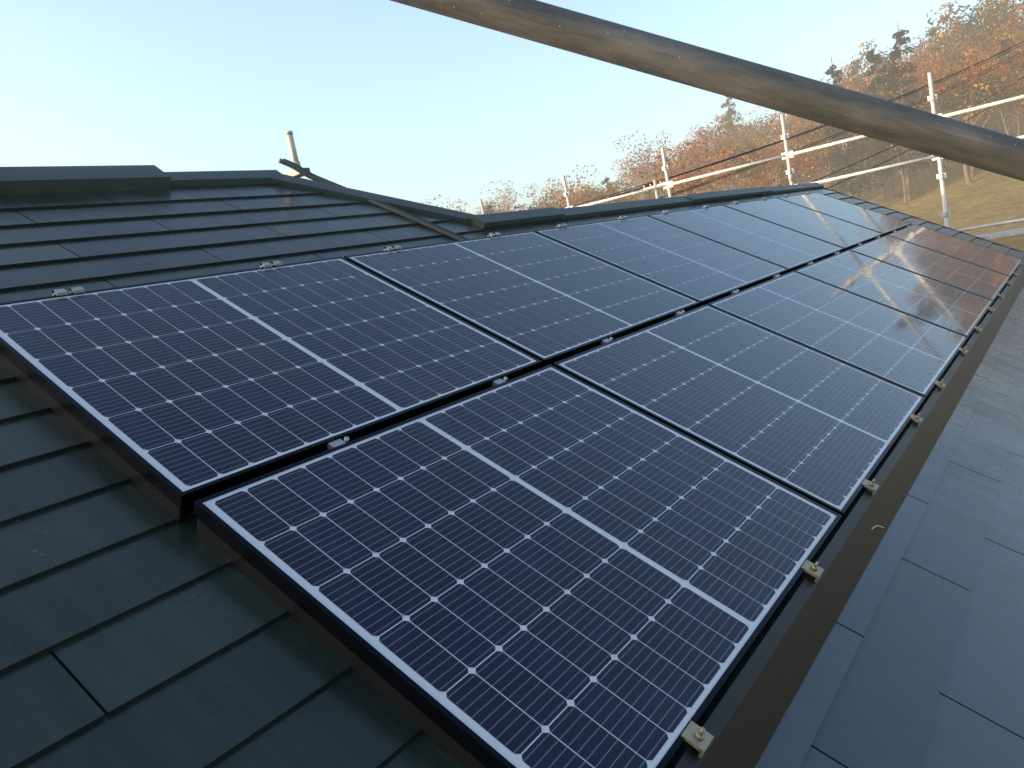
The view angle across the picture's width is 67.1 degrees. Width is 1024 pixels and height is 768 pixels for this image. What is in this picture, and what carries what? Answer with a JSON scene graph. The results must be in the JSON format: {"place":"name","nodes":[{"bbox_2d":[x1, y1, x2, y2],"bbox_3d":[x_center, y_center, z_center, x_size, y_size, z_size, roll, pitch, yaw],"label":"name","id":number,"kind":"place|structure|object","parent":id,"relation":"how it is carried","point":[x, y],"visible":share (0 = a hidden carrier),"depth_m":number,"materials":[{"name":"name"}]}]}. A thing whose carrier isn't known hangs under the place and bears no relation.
{"place":"outdoors","nodes":[
{"label":"outdoors","id":0,"kind":"place"},
{"bbox_2d":[285,131,309,177],"bbox_3d":[-1.256,-1.323,4.439,0.120,0.252,0.080,-5,10,38],"label":"antenna mast","id":1,"kind":"object","parent":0,"point":[292,147],"visible":0.75,"depth_m":4.42,"materials":[{"name":"silver metal"}]},
{"bbox_2d":[0,0,1022,214],"label":"sky","id":2,"kind":"structure","parent":0,"point":[389,98],"materials":[{"name":"blue"}]},
{"bbox_2d":[390,0,1023,180],"bbox_3d":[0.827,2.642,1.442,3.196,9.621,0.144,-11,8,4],"label":"scaffold tube","id":3,"kind":"object","parent":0,"point":[586,35],"visible":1,"depth_m":1.00,"materials":[{"name":"grey metal"}]},
{"bbox_2d":[574,41,1023,205],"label":"power lines","id":4,"kind":"object","parent":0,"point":[651,183],"visible":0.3,"depth_m":54.56,"materials":[{"name":"black metal"}]},
{"bbox_2d":[803,102,1023,251],"bbox_3d":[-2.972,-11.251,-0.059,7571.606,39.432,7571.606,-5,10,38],"label":"terrain","id":5,"kind":"structure","parent":0,"point":[984,197],"depth_m":78.73,"materials":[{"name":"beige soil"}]},
{"bbox_2d":[480,180,518,211],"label":"tree","id":6,"kind":"object","parent":5,"relation":"on","point":[509,192],"visible":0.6,"depth_m":155.92,"materials":[{"name":"brown plant"}]},
{"bbox_2d":[516,187,555,210],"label":"tree","id":7,"kind":"object","parent":5,"relation":"on","point":[541,203],"visible":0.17,"depth_m":112.11,"materials":[{"name":"brown plant"}]},
{"bbox_2d":[495,188,582,211],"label":"tree","id":8,"kind":"object","parent":5,"relation":"on","point":[560,205],"visible":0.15,"depth_m":89.49,"materials":[{"name":"brown plant"}]},
{"bbox_2d":[519,184,568,206],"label":"tree","id":9,"kind":"object","parent":5,"relation":"on","point":[542,194],"visible":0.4,"depth_m":124.57,"materials":[{"name":"brown plant"}]},
{"bbox_2d":[543,162,596,203],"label":"tree","id":10,"kind":"object","parent":5,"relation":"on","point":[559,196],"visible":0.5,"depth_m":103.27,"materials":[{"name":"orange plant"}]},
{"bbox_2d":[570,190,606,205],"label":"tree","id":11,"kind":"object","parent":5,"relation":"on","point":[578,200],"visible":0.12,"depth_m":87.36,"materials":[{"name":"brown plant"}]},
{"bbox_2d":[578,183,638,204],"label":"tree","id":12,"kind":"object","parent":5,"relation":"on","point":[585,190],"visible":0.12,"depth_m":98.62,"materials":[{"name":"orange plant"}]},
{"bbox_2d":[582,185,640,203],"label":"tree","id":13,"kind":"object","parent":5,"relation":"on","point":[617,201],"visible":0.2,"depth_m":93.22,"materials":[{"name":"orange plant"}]},
{"bbox_2d":[611,142,664,199],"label":"tree","id":14,"kind":"object","parent":5,"relation":"on","point":[637,171],"visible":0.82,"depth_m":127.29,"materials":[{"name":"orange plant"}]},
{"bbox_2d":[613,131,671,194],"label":"tree","id":15,"kind":"object","parent":5,"relation":"on","point":[642,155],"visible":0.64,"depth_m":141.02,"materials":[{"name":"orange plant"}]},
{"bbox_2d":[617,149,668,189],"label":"tree","id":16,"kind":"object","parent":5,"relation":"on","point":[639,170],"visible":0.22,"depth_m":156.12,"materials":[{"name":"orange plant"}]},
{"bbox_2d":[633,169,658,197],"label":"tree","id":17,"kind":"object","parent":5,"relation":"on","point":[644,180],"visible":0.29,"depth_m":133.16,"materials":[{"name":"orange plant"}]},
{"bbox_2d":[622,148,685,195],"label":"tree","id":18,"kind":"object","parent":5,"relation":"on","point":[653,163],"visible":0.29,"depth_m":146.96,"materials":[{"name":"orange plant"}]},
{"bbox_2d":[643,158,687,197],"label":"tree","id":19,"kind":"object","parent":5,"relation":"on","point":[662,178],"visible":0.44,"depth_m":100.24,"materials":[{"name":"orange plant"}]},
{"bbox_2d":[650,140,695,180],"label":"tree","id":20,"kind":"object","parent":5,"relation":"on","point":[659,163],"visible":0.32,"depth_m":128.07,"materials":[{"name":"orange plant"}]},
{"bbox_2d":[657,121,720,192],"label":"tree","id":21,"kind":"object","parent":5,"relation":"on","point":[702,142],"visible":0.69,"depth_m":105.56,"materials":[{"name":"brown plant"}]},
{"bbox_2d":[657,164,722,193],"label":"tree","id":22,"kind":"object","parent":5,"relation":"on","point":[688,177],"visible":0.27,"depth_m":94.11,"materials":[{"name":"brown plant"}]},
{"bbox_2d":[639,148,742,196],"bbox_3d":[14.166,-11.300,58.491,7.722,13.733,5.367,-13,8,-10],"label":"tree","id":23,"kind":"object","parent":5,"relation":"on","point":[692,175],"visible":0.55,"depth_m":57.06,"materials":[{"name":"brown plant"}]},
{"bbox_2d":[656,140,730,195],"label":"tree","id":24,"kind":"object","parent":5,"relation":"on","point":[694,182],"visible":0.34,"depth_m":65.05,"materials":[{"name":"brown plant"}]},
{"bbox_2d":[671,153,721,192],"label":"tree","id":25,"kind":"object","parent":5,"relation":"on","point":[702,169],"visible":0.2,"depth_m":97.99,"materials":[{"name":"brown plant"}]},
{"bbox_2d":[674,140,737,190],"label":"tree","id":26,"kind":"object","parent":5,"relation":"on","point":[699,157],"visible":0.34,"depth_m":114.21,"materials":[{"name":"brown plant"}]},
{"bbox_2d":[686,113,725,189],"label":"tree","id":27,"kind":"object","parent":5,"relation":"on","point":[706,129],"visible":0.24,"depth_m":155.72,"materials":[{"name":"brown plant"}]},
{"bbox_2d":[683,127,730,172],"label":"tree","id":28,"kind":"object","parent":5,"relation":"on","point":[706,136],"visible":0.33,"depth_m":131.09,"materials":[{"name":"brown plant"}]},
{"bbox_2d":[679,113,741,191],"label":"tree","id":29,"kind":"object","parent":5,"relation":"on","point":[716,148],"visible":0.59,"depth_m":109.25,"materials":[{"name":"brown plant"}]},
{"bbox_2d":[718,96,743,188],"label":"tree","id":30,"kind":"object","parent":5,"relation":"on","point":[730,111],"visible":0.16,"depth_m":152.73,"materials":[{"name":"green plant"}]},
{"bbox_2d":[708,128,755,189],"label":"tree","id":31,"kind":"object","parent":5,"relation":"on","point":[734,140],"visible":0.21,"depth_m":128.28,"materials":[{"name":"brown plant"}]},
{"bbox_2d":[712,150,761,188],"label":"tree","id":32,"kind":"object","parent":5,"relation":"on","point":[730,174],"visible":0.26,"depth_m":97.00,"materials":[{"name":"brown plant"}]},
{"bbox_2d":[723,124,769,183],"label":"tree","id":33,"kind":"object","parent":5,"relation":"on","point":[758,139],"visible":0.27,"depth_m":124.21,"materials":[{"name":"brown plant"}]},
{"bbox_2d":[735,122,762,146],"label":"tree","id":34,"kind":"object","parent":5,"relation":"on","point":[743,134],"visible":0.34,"depth_m":133.59,"materials":[{"name":"brown plant"}]},
{"bbox_2d":[713,114,786,148],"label":"tree","id":35,"kind":"object","parent":5,"relation":"on","point":[733,134],"visible":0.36,"depth_m":138.60,"materials":[{"name":"brown plant"}]},
{"bbox_2d":[723,141,777,189],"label":"tree","id":36,"kind":"object","parent":5,"relation":"on","point":[748,171],"visible":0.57,"depth_m":92.57,"materials":[{"name":"brown plant"}]},
{"bbox_2d":[723,140,777,187],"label":"tree","id":37,"kind":"object","parent":5,"relation":"on","point":[750,157],"visible":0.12,"depth_m":102.46,"materials":[{"name":"brown plant"}]},
{"bbox_2d":[479,72,1023,239],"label":"scaffold","id":38,"kind":"object","parent":5,"relation":"on","point":[787,154],"visible":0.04,"depth_m":10.04,"materials":[{"name":"silver metal"}]},
{"bbox_2d":[731,141,777,187],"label":"tree","id":39,"kind":"object","parent":5,"relation":"on","point":[753,144],"visible":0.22,"depth_m":100.15,"materials":[{"name":"brown plant"}]},
{"bbox_2d":[733,107,786,185],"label":"tree","id":40,"kind":"object","parent":5,"relation":"on","point":[758,123],"visible":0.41,"depth_m":142.63,"materials":[{"name":"brown plant"}]},
{"bbox_2d":[738,147,781,187],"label":"tree","id":41,"kind":"object","parent":5,"relation":"on","point":[759,170],"visible":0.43,"depth_m":92.72,"materials":[{"name":"brown plant"}]},
{"bbox_2d":[738,152,792,187],"bbox_3d":[20.787,-12.691,63.291,4.767,11.980,6.571,-11,8,4],"label":"tree","id":42,"kind":"object","parent":5,"relation":"on","point":[764,176],"visible":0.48,"depth_m":61.73,"materials":[{"name":"brown plant"}]},
{"bbox_2d":[754,132,809,183],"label":"tree","id":43,"kind":"object","parent":5,"relation":"on","point":[790,149],"visible":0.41,"depth_m":95.39,"materials":[{"name":"brown plant"}]},
{"bbox_2d":[761,164,812,186],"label":"tree","id":44,"kind":"object","parent":5,"relation":"on","point":[795,181],"visible":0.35,"depth_m":88.80,"materials":[{"name":"brown plant"}]},
{"bbox_2d":[753,129,829,185],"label":"tree","id":45,"kind":"object","parent":5,"relation":"on","point":[796,167],"visible":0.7,"depth_m":75.53,"materials":[{"name":"brown plant"}]},
{"bbox_2d":[772,115,812,140],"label":"tree","id":46,"kind":"object","parent":5,"relation":"on","point":[791,125],"visible":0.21,"depth_m":131.14,"materials":[{"name":"brown plant"}]},
{"bbox_2d":[770,120,823,180],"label":"tree","id":47,"kind":"object","parent":5,"relation":"on","point":[778,129],"visible":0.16,"depth_m":112.51,"materials":[{"name":"brown plant"}]},
{"bbox_2d":[781,144,826,180],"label":"tree","id":48,"kind":"object","parent":5,"relation":"on","point":[809,159],"visible":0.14,"depth_m":101.65,"materials":[{"name":"brown plant"}]},
{"bbox_2d":[784,145,831,183],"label":"tree","id":49,"kind":"object","parent":5,"relation":"on","point":[818,163],"visible":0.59,"depth_m":88.28,"materials":[{"name":"brown plant"}]},
{"bbox_2d":[787,124,834,181],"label":"tree","id":50,"kind":"object","parent":5,"relation":"on","point":[799,129],"visible":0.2,"depth_m":104.12,"materials":[{"name":"brown plant"}]},
{"bbox_2d":[794,126,863,190],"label":"tree","id":51,"kind":"object","parent":5,"relation":"on","point":[812,136],"visible":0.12,"depth_m":96.23,"materials":[{"name":"brown plant"}]},
{"bbox_2d":[812,123,865,188],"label":"tree","id":52,"kind":"object","parent":5,"relation":"on","point":[830,140],"visible":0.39,"depth_m":90.15,"materials":[{"name":"brown plant"}]},
{"bbox_2d":[816,145,865,194],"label":"tree","id":53,"kind":"object","parent":5,"relation":"on","point":[823,167],"visible":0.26,"depth_m":90.85,"materials":[{"name":"brown plant"}]},
{"bbox_2d":[820,65,867,170],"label":"tree","id":54,"kind":"object","parent":5,"relation":"on","point":[848,85],"visible":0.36,"depth_m":120.99,"materials":[{"name":"brown plant"}]},
{"bbox_2d":[822,57,883,196],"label":"tree","id":55,"kind":"object","parent":5,"relation":"on","point":[849,187],"visible":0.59,"depth_m":86.83,"materials":[{"name":"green plant"}]},
{"bbox_2d":[845,59,865,157],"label":"tree","id":56,"kind":"object","parent":5,"relation":"on","point":[856,71],"visible":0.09,"depth_m":134.12,"materials":[{"name":"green plant"}]},
{"bbox_2d":[852,60,888,187],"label":"tree","id":57,"kind":"object","parent":5,"relation":"on","point":[857,89],"visible":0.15,"depth_m":101.05,"materials":[{"name":"orange plant"}]},
{"bbox_2d":[855,139,890,201],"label":"tree","id":58,"kind":"object","parent":5,"relation":"on","point":[884,189],"visible":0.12,"depth_m":91.02,"materials":[{"name":"brown plant"}]},
{"bbox_2d":[859,135,913,202],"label":"tree","id":59,"kind":"object","parent":5,"relation":"on","point":[900,171],"visible":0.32,"depth_m":86.19,"materials":[{"name":"brown plant"}]},
{"bbox_2d":[861,44,920,199],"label":"tree","id":60,"kind":"object","parent":5,"relation":"on","point":[877,82],"visible":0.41,"depth_m":89.13,"materials":[{"name":"green plant"}]},
{"bbox_2d":[856,34,933,79],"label":"tree","id":61,"kind":"object","parent":5,"relation":"on","point":[882,52],"visible":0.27,"depth_m":130.27,"materials":[{"name":"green plant"}]},
{"bbox_2d":[856,112,936,191],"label":"tree","id":62,"kind":"object","parent":5,"relation":"on","point":[915,180],"visible":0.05,"depth_m":88.99,"materials":[{"name":"brown plant"}]},
{"bbox_2d":[868,20,948,200],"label":"tree","id":63,"kind":"object","parent":5,"relation":"on","point":[895,54],"visible":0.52,"depth_m":85.00,"materials":[{"name":"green plant"}]},
{"bbox_2d":[885,60,949,174],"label":"tree","id":64,"kind":"object","parent":5,"relation":"on","point":[928,171],"visible":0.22,"depth_m":95.50,"materials":[{"name":"brown plant"}]},
{"bbox_2d":[891,81,947,180],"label":"tree","id":65,"kind":"object","parent":5,"relation":"on","point":[923,176],"visible":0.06,"depth_m":92.84,"materials":[{"name":"brown plant"}]},
{"bbox_2d":[890,62,949,164],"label":"tree","id":66,"kind":"object","parent":5,"relation":"on","point":[935,73],"visible":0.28,"depth_m":95.87,"materials":[{"name":"brown plant"}]},
{"bbox_2d":[823,187,1022,251],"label":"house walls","id":67,"kind":"structure","parent":5,"relation":"on","point":[923,219],"depth_m":9.09,"materials":[{"name":"grey"}]},
{"bbox_2d":[0,181,1023,767],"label":"roof slates","id":68,"kind":"object","parent":67,"relation":"on","point":[140,629],"visible":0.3,"depth_m":1.68,"materials":[{"name":"black"}]},
{"bbox_2d":[0,165,170,195],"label":"ridge cap","id":69,"kind":"object","parent":68,"relation":"on","point":[25,180],"visible":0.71,"depth_m":3.39,"materials":[{"name":"metal"}]},
{"bbox_2d":[165,170,281,184],"bbox_3d":[-1.561,-1.073,4.075,0.246,0.082,0.718,-5,10,38],"label":"ridge cap","id":70,"kind":"object","parent":68,"relation":"on","point":[196,177],"visible":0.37,"depth_m":3.98,"materials":[{"name":"metal"}]},
{"bbox_2d":[278,158,467,240],"bbox_3d":[-0.685,-0.961,4.221,1.180,0.811,0.173,-7,9,25],"label":"antenna cable","id":71,"kind":"object","parent":68,"relation":"on","point":[393,209],"visible":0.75,"depth_m":4.22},
{"bbox_2d":[269,171,493,226],"bbox_3d":[-0.755,-1.043,4.408,1.235,0.556,0.244,-12,8,-6],"label":"hip cap","id":72,"kind":"object","parent":68,"relation":"on","point":[345,192],"visible":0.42,"depth_m":4.31,"materials":[{"name":"metal"}]},
{"bbox_2d":[0,192,1023,767],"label":"solar mounting rails","id":73,"kind":"object","parent":68,"relation":"on","point":[742,724],"visible":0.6,"depth_m":1.78,"materials":[{"name":"black metal"}]},
{"bbox_2d":[0,192,1022,767],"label":"solar panels","id":74,"kind":"object","parent":73,"relation":"on","point":[572,542],"visible":1,"depth_m":2.16,"materials":[{"name":"blue"}]},
{"bbox_2d":[467,207,564,227],"bbox_3d":[-0.007,-1.010,4.731,0.255,0.083,0.845,-5,10,38],"label":"ridge cap","id":75,"kind":"object","parent":68,"relation":"on","point":[506,218],"visible":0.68,"depth_m":4.60,"materials":[{"name":"metal"}]},
{"bbox_2d":[557,196,694,218],"bbox_3d":[0.841,-1.334,5.857,0.255,0.083,2.130,-5,10,38],"label":"ridge cap","id":76,"kind":"object","parent":68,"relation":"on","point":[578,211],"visible":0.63,"depth_m":5.64,"materials":[{"name":"metal"}]},
{"bbox_2d":[675,187,772,201],"bbox_3d":[2.058,-1.821,7.453,0.255,0.083,2.080,-5,10,38],"label":"ridge cap","id":77,"kind":"object","parent":68,"relation":"on","point":[707,196],"visible":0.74,"depth_m":7.24,"materials":[{"name":"metal"}]},
{"bbox_2d":[767,182,823,192],"bbox_3d":[3.235,-2.274,9.011,0.255,0.083,2.010,-5,10,38],"label":"ridge cap","id":78,"kind":"object","parent":68,"relation":"on","point":[786,188],"visible":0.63,"depth_m":8.89,"materials":[{"name":"metal"}]},
{"bbox_2d":[902,34,944,89],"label":"tree","id":79,"kind":"object","parent":5,"relation":"on","point":[920,54],"visible":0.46,"depth_m":115.81,"materials":[{"name":"brown plant"}]},
{"bbox_2d":[903,53,950,88],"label":"tree","id":80,"kind":"object","parent":5,"relation":"on","point":[918,71],"visible":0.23,"depth_m":110.96,"materials":[{"name":"brown plant"}]},
{"bbox_2d":[909,32,944,65],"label":"tree","id":81,"kind":"object","parent":5,"relation":"on","point":[924,42],"visible":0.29,"depth_m":126.75,"materials":[{"name":"brown plant"}]},
{"bbox_2d":[899,61,963,186],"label":"tree","id":82,"kind":"object","parent":5,"relation":"on","point":[939,88],"visible":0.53,"depth_m":83.06,"materials":[{"name":"brown plant"}]},
{"bbox_2d":[925,21,953,100],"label":"tree","id":83,"kind":"object","parent":5,"relation":"on","point":[932,32],"visible":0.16,"depth_m":123.02,"materials":[{"name":"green plant"}]},
{"bbox_2d":[899,35,983,86],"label":"tree","id":84,"kind":"object","parent":5,"relation":"on","point":[921,71],"visible":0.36,"depth_m":105.84,"materials":[{"name":"brown plant"}]},
{"bbox_2d":[912,36,970,84],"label":"tree","id":85,"kind":"object","parent":5,"relation":"on","point":[934,50],"visible":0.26,"depth_m":115.25,"materials":[{"name":"brown plant"}]},
{"bbox_2d":[898,72,986,181],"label":"tree","id":86,"kind":"object","parent":5,"relation":"on","point":[958,102],"visible":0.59,"depth_m":84.15,"materials":[{"name":"brown plant"}]},
{"bbox_2d":[927,51,991,176],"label":"tree","id":87,"kind":"object","parent":5,"relation":"on","point":[971,102],"visible":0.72,"depth_m":84.00,"materials":[{"name":"brown plant"}]},
{"bbox_2d":[931,42,1001,118],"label":"tree","id":88,"kind":"object","parent":5,"relation":"on","point":[957,67],"visible":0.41,"depth_m":100.19,"materials":[{"name":"brown plant"}]},
{"bbox_2d":[940,27,1002,77],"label":"tree","id":89,"kind":"object","parent":5,"relation":"on","point":[969,42],"visible":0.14,"depth_m":113.58,"materials":[{"name":"brown plant"}]},
{"bbox_2d":[924,0,1023,51],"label":"tree","id":90,"kind":"object","parent":5,"relation":"on","point":[988,3],"visible":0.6,"depth_m":120.31,"materials":[{"name":"brown plant"}]},
{"bbox_2d":[931,12,1022,123],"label":"tree","id":91,"kind":"object","parent":5,"relation":"on","point":[982,42],"visible":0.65,"depth_m":110.31,"materials":[{"name":"brown plant"}]},
{"bbox_2d":[936,0,1023,105],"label":"tree","id":92,"kind":"object","parent":5,"relation":"on","point":[955,36],"visible":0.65,"depth_m":117.19,"materials":[{"name":"brown plant"}]},
{"bbox_2d":[964,69,999,131],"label":"tree","id":93,"kind":"object","parent":5,"relation":"on","point":[984,116],"visible":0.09,"depth_m":93.63,"materials":[{"name":"brown plant"}]},
{"bbox_2d":[948,56,1018,130],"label":"tree","id":94,"kind":"object","parent":5,"relation":"on","point":[990,108],"visible":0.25,"depth_m":89.09,"materials":[{"name":"brown plant"}]},
{"bbox_2d":[957,88,1011,129],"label":"tree","id":95,"kind":"object","parent":5,"relation":"on","point":[988,124],"visible":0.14,"depth_m":86.74,"materials":[{"name":"brown plant"}]},
{"bbox_2d":[950,68,1023,183],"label":"tree","id":96,"kind":"object","parent":5,"relation":"on","point":[984,87],"visible":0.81,"depth_m":78.93,"materials":[{"name":"orange plant"}]},
{"bbox_2d":[958,26,1020,126],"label":"tree","id":97,"kind":"object","parent":5,"relation":"on","point":[988,49],"visible":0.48,"depth_m":102.40,"materials":[{"name":"brown plant"}]},
{"bbox_2d":[968,14,1017,76],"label":"tree","id":98,"kind":"object","parent":5,"relation":"on","point":[988,23],"visible":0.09,"depth_m":117.06,"materials":[{"name":"brown plant"}]},
{"bbox_2d":[974,47,1023,135],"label":"tree","id":99,"kind":"object","parent":5,"relation":"on","point":[1004,119],"visible":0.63,"depth_m":81.72,"materials":[{"name":"brown plant"}]},
{"bbox_2d":[974,0,1023,49],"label":"tree","id":100,"kind":"object","parent":5,"relation":"on","point":[1013,23],"visible":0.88,"depth_m":97.30,"materials":[{"name":"brown plant"}]},
{"bbox_2d":[988,36,1022,129],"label":"tree","id":101,"kind":"object","parent":5,"relation":"on","point":[1003,44],"visible":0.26,"depth_m":96.62,"materials":[{"name":"brown plant"}]},
{"bbox_2d":[991,70,1023,133],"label":"tree","id":102,"kind":"object","parent":5,"relation":"on","point":[1002,126],"visible":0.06,"depth_m":92.77,"materials":[{"name":"brown plant"}]},
{"bbox_2d":[995,72,1023,135],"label":"tree","id":103,"kind":"object","parent":5,"relation":"on","point":[1017,113],"visible":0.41,"depth_m":83.55,"materials":[{"name":"brown plant"}]},
{"bbox_2d":[998,79,1023,107],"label":"tree","id":104,"kind":"object","parent":5,"relation":"on","point":[1014,94],"visible":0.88,"depth_m":78.40,"materials":[{"name":"brown plant"}]},
{"bbox_2d":[1004,31,1023,80],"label":"tree","id":105,"kind":"object","parent":5,"relation":"on","point":[1020,61],"visible":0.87,"depth_m":86.30,"materials":[{"name":"brown plant"}]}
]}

